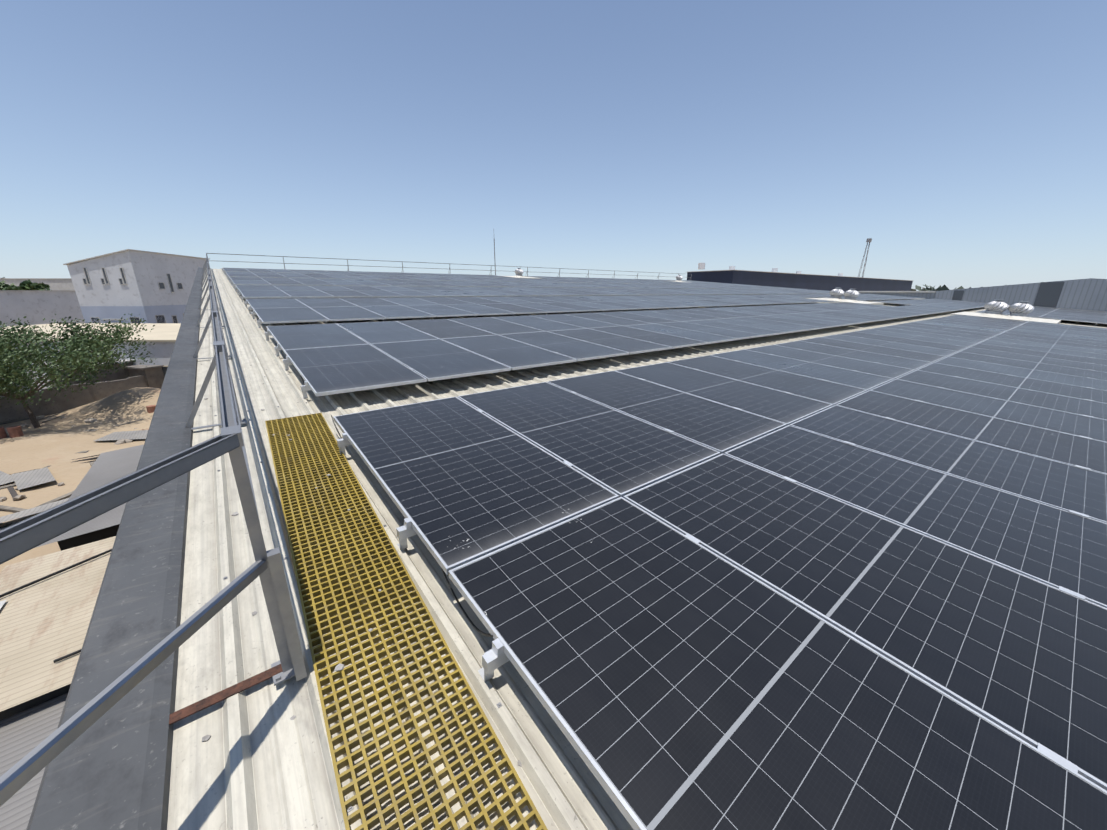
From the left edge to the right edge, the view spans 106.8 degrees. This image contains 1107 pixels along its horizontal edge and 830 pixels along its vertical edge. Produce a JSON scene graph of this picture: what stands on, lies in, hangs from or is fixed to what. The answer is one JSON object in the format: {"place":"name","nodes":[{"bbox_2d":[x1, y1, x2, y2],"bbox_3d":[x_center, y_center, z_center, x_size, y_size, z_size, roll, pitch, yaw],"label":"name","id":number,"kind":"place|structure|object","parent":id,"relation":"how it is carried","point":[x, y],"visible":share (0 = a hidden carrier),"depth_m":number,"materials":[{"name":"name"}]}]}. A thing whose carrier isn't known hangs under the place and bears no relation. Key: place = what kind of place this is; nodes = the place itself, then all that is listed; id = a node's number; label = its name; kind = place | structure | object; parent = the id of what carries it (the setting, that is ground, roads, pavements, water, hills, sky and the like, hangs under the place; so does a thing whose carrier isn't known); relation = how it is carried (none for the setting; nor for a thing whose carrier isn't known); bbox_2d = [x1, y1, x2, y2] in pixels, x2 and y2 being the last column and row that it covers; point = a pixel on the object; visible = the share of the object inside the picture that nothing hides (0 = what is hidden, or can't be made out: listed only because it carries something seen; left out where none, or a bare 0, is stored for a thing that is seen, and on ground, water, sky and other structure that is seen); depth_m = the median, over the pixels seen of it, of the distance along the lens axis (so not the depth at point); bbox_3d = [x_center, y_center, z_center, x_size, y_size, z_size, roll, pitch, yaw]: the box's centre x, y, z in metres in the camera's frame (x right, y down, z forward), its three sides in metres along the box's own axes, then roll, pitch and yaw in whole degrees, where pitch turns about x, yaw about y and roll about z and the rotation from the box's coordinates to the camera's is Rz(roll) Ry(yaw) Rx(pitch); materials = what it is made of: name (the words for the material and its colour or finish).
{"place":"outdoors","nodes":[
{"label":"outdoors","id":0,"kind":"place"},
{"bbox_2d":[0,290,84,326],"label":"building","id":1,"kind":"structure","parent":0,"point":[35,307],"depth_m":70.95,"materials":[{"name":"grey"}]},
{"bbox_2d":[0,445,143,829],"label":"shed","id":2,"kind":"structure","parent":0,"point":[24,733],"depth_m":7.31,"materials":[{"name":"grey metal"}]},
{"bbox_2d":[0,536,115,711],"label":"shed roofs","id":3,"kind":"structure","parent":2,"relation":"attached to","point":[44,624],"depth_m":8.89,"materials":[{"name":"beige metal"}]},
{"bbox_2d":[0,0,1106,290],"label":"sky","id":4,"kind":"structure","parent":0,"point":[966,139],"materials":[{"name":"blue"}]},
{"label":"ground","id":5,"kind":"structure","parent":0,"visible":0},
{"bbox_2d":[0,374,32,397],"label":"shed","id":6,"kind":"structure","parent":5,"relation":"on","point":[21,389],"depth_m":32.64,"materials":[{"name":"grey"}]},
{"bbox_2d":[0,280,49,289],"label":"tree","id":7,"kind":"object","parent":5,"relation":"on","point":[27,285],"visible":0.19,"depth_m":91.53,"materials":[{"name":"green plant"}]},
{"bbox_2d":[0,278,74,289],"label":"building","id":8,"kind":"structure","parent":5,"relation":"on","point":[60,283],"depth_m":120.31,"materials":[{"name":"grey paint"}]},
{"bbox_2d":[0,416,136,501],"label":"rubble","id":9,"kind":"object","parent":5,"relation":"on","point":[88,420],"visible":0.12,"depth_m":26.24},
{"bbox_2d":[0,375,146,424],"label":"boundary wall","id":10,"kind":"structure","parent":5,"relation":"on","point":[88,395],"depth_m":33.36,"materials":[{"name":"beige concrete"}]},
{"bbox_2d":[0,430,147,522],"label":"yard sheets","id":11,"kind":"object","parent":5,"relation":"on","point":[26,479],"visible":0.73,"depth_m":21.00,"materials":[{"name":"grey metal"}]},
{"bbox_2d":[0,313,155,427],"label":"tree","id":12,"kind":"object","parent":5,"relation":"on","point":[87,352],"depth_m":28.67,"materials":[{"name":"green plant"}]},
{"bbox_2d":[0,405,155,438],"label":"brick drums","id":13,"kind":"object","parent":5,"relation":"on","point":[15,431],"visible":0.54,"depth_m":26.99,"materials":[{"name":"brown brick"}]},
{"bbox_2d":[0,387,160,572],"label":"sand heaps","id":14,"kind":"object","parent":5,"relation":"on","point":[45,444],"visible":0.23,"depth_m":25.58,"materials":[{"name":"beige sand"}]},
{"bbox_2d":[0,521,20,529],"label":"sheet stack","id":15,"kind":"object","parent":14,"relation":"on","point":[7,525],"depth_m":17.15,"materials":[{"name":"grey metal"}]},
{"bbox_2d":[7,454,99,500],"bbox_3d":[-29.595,2.387,24.365,7.007,0.130,18.404,-9,19,-28],"label":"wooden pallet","id":16,"kind":"object","parent":14,"relation":"on","point":[12,491],"visible":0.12,"depth_m":23.20,"materials":[{"name":"brown wood"}]},
{"bbox_2d":[0,412,142,526],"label":"debris","id":17,"kind":"object","parent":14,"relation":"on","point":[16,509],"visible":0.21,"depth_m":20.36,"materials":[{"name":"brown wood"}]},
{"bbox_2d":[0,323,180,390],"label":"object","id":18,"kind":"object","parent":5,"relation":"on","point":[162,336],"visible":0.04,"depth_m":39.16,"materials":[{"name":"grey"}]},
{"bbox_2d":[48,360,132,386],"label":"shed","id":19,"kind":"structure","parent":5,"relation":"on","point":[122,373],"depth_m":37.40,"materials":[{"name":"grey"}]},
{"bbox_2d":[63,249,209,322],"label":"building","id":20,"kind":"structure","parent":5,"relation":"on","point":[151,287],"depth_m":63.16,"materials":[{"name":"grey paint"}]},
{"bbox_2d":[123,365,163,388],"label":"shed","id":21,"kind":"structure","parent":5,"relation":"on","point":[153,375],"depth_m":38.45,"materials":[{"name":"grey concrete"}]},
{"bbox_2d":[3,277,982,290],"bbox_3d":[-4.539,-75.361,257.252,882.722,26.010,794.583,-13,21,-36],"label":"tree line","id":22,"kind":"object","parent":5,"relation":"on","point":[940,288],"depth_m":319.86,"materials":[{"name":"green plant"}]},
{"bbox_2d":[494,238,871,276],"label":"lattice mast","id":23,"kind":"object","parent":5,"relation":"on","point":[869,240],"visible":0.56,"depth_m":144.08,"materials":[{"name":"grey metal"}]},
{"bbox_2d":[687,270,912,291],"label":"building","id":24,"kind":"structure","parent":5,"relation":"on","point":[801,281],"depth_m":113.53,"materials":[{"name":"grey metal"}]},
{"bbox_2d":[698,263,842,275],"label":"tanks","id":25,"kind":"object","parent":24,"relation":"on","point":[701,265],"visible":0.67,"depth_m":99.80,"materials":[{"name":"white"}]},
{"bbox_2d":[858,278,1106,310],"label":"warehouse building","id":26,"kind":"structure","parent":5,"relation":"on","point":[1087,294],"depth_m":35.04,"materials":[{"name":"grey metal"}]},
{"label":"walls","id":27,"kind":"object","parent":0,"visible":0},
{"bbox_2d":[167,268,1106,829],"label":"roof sheet","id":28,"kind":"object","parent":27,"relation":"on","point":[259,758],"visible":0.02,"depth_m":1.64,"materials":[{"name":"metal"}]},
{"bbox_2d":[26,267,202,829],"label":"rake trim","id":29,"kind":"structure","parent":28,"relation":"attached to","point":[110,769],"depth_m":1.56,"materials":[{"name":"grey metal"}]},
{"bbox_2d":[169,664,282,724],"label":"rust bars","id":30,"kind":"object","parent":28,"relation":"on","point":[200,705],"visible":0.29,"depth_m":1.47,"materials":[{"name":"brown metal"}]},
{"bbox_2d":[0,253,691,806],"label":"railings","id":31,"kind":"object","parent":28,"relation":"on","point":[34,531],"visible":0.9,"depth_m":1.13,"materials":[{"name":"grey metal"}]},
{"bbox_2d":[211,354,501,812],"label":"roof screws","id":32,"kind":"object","parent":28,"relation":"on","point":[499,705],"visible":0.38,"depth_m":1.98,"materials":[{"name":"grey metal"}]},
{"bbox_2d":[199,365,521,777],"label":"roof litter","id":33,"kind":"object","parent":28,"relation":"on","point":[338,667],"visible":0.6,"depth_m":1.55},
{"bbox_2d":[265,413,547,829],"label":"grating","id":34,"kind":"object","parent":28,"relation":"on","point":[348,564],"visible":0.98,"depth_m":1.62,"materials":[{"name":"yellow plastic"}]},
{"bbox_2d":[222,269,1096,681],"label":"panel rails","id":35,"kind":"object","parent":28,"relation":"on","point":[490,661],"visible":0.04,"depth_m":3.17,"materials":[{"name":"silver metal"}]},
{"bbox_2d":[300,375,492,636],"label":"cables","id":36,"kind":"object","parent":35,"relation":"attached to","point":[469,619],"visible":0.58,"depth_m":1.87,"materials":[{"name":"black plastic"}]},
{"bbox_2d":[222,268,1095,775],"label":"panel clamps","id":37,"kind":"object","parent":35,"relation":"attached to","point":[1042,750],"visible":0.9,"depth_m":2.18,"materials":[{"name":"silver metal"}]},
{"bbox_2d":[223,268,1106,829],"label":"panels","id":38,"kind":"object","parent":28,"relation":"on","point":[883,622],"visible":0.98,"depth_m":2.31,"materials":[{"name":"glass"}]},
{"bbox_2d":[506,275,1060,323],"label":"vent bases","id":39,"kind":"object","parent":28,"relation":"on","point":[992,315],"visible":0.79,"depth_m":19.90,"materials":[{"name":"white metal"}]},
{"bbox_2d":[515,268,1033,315],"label":"roof ventilators","id":40,"kind":"object","parent":39,"relation":"on","point":[1020,308],"visible":0.96,"depth_m":19.53,"materials":[{"name":"silver metal"}]}
]}

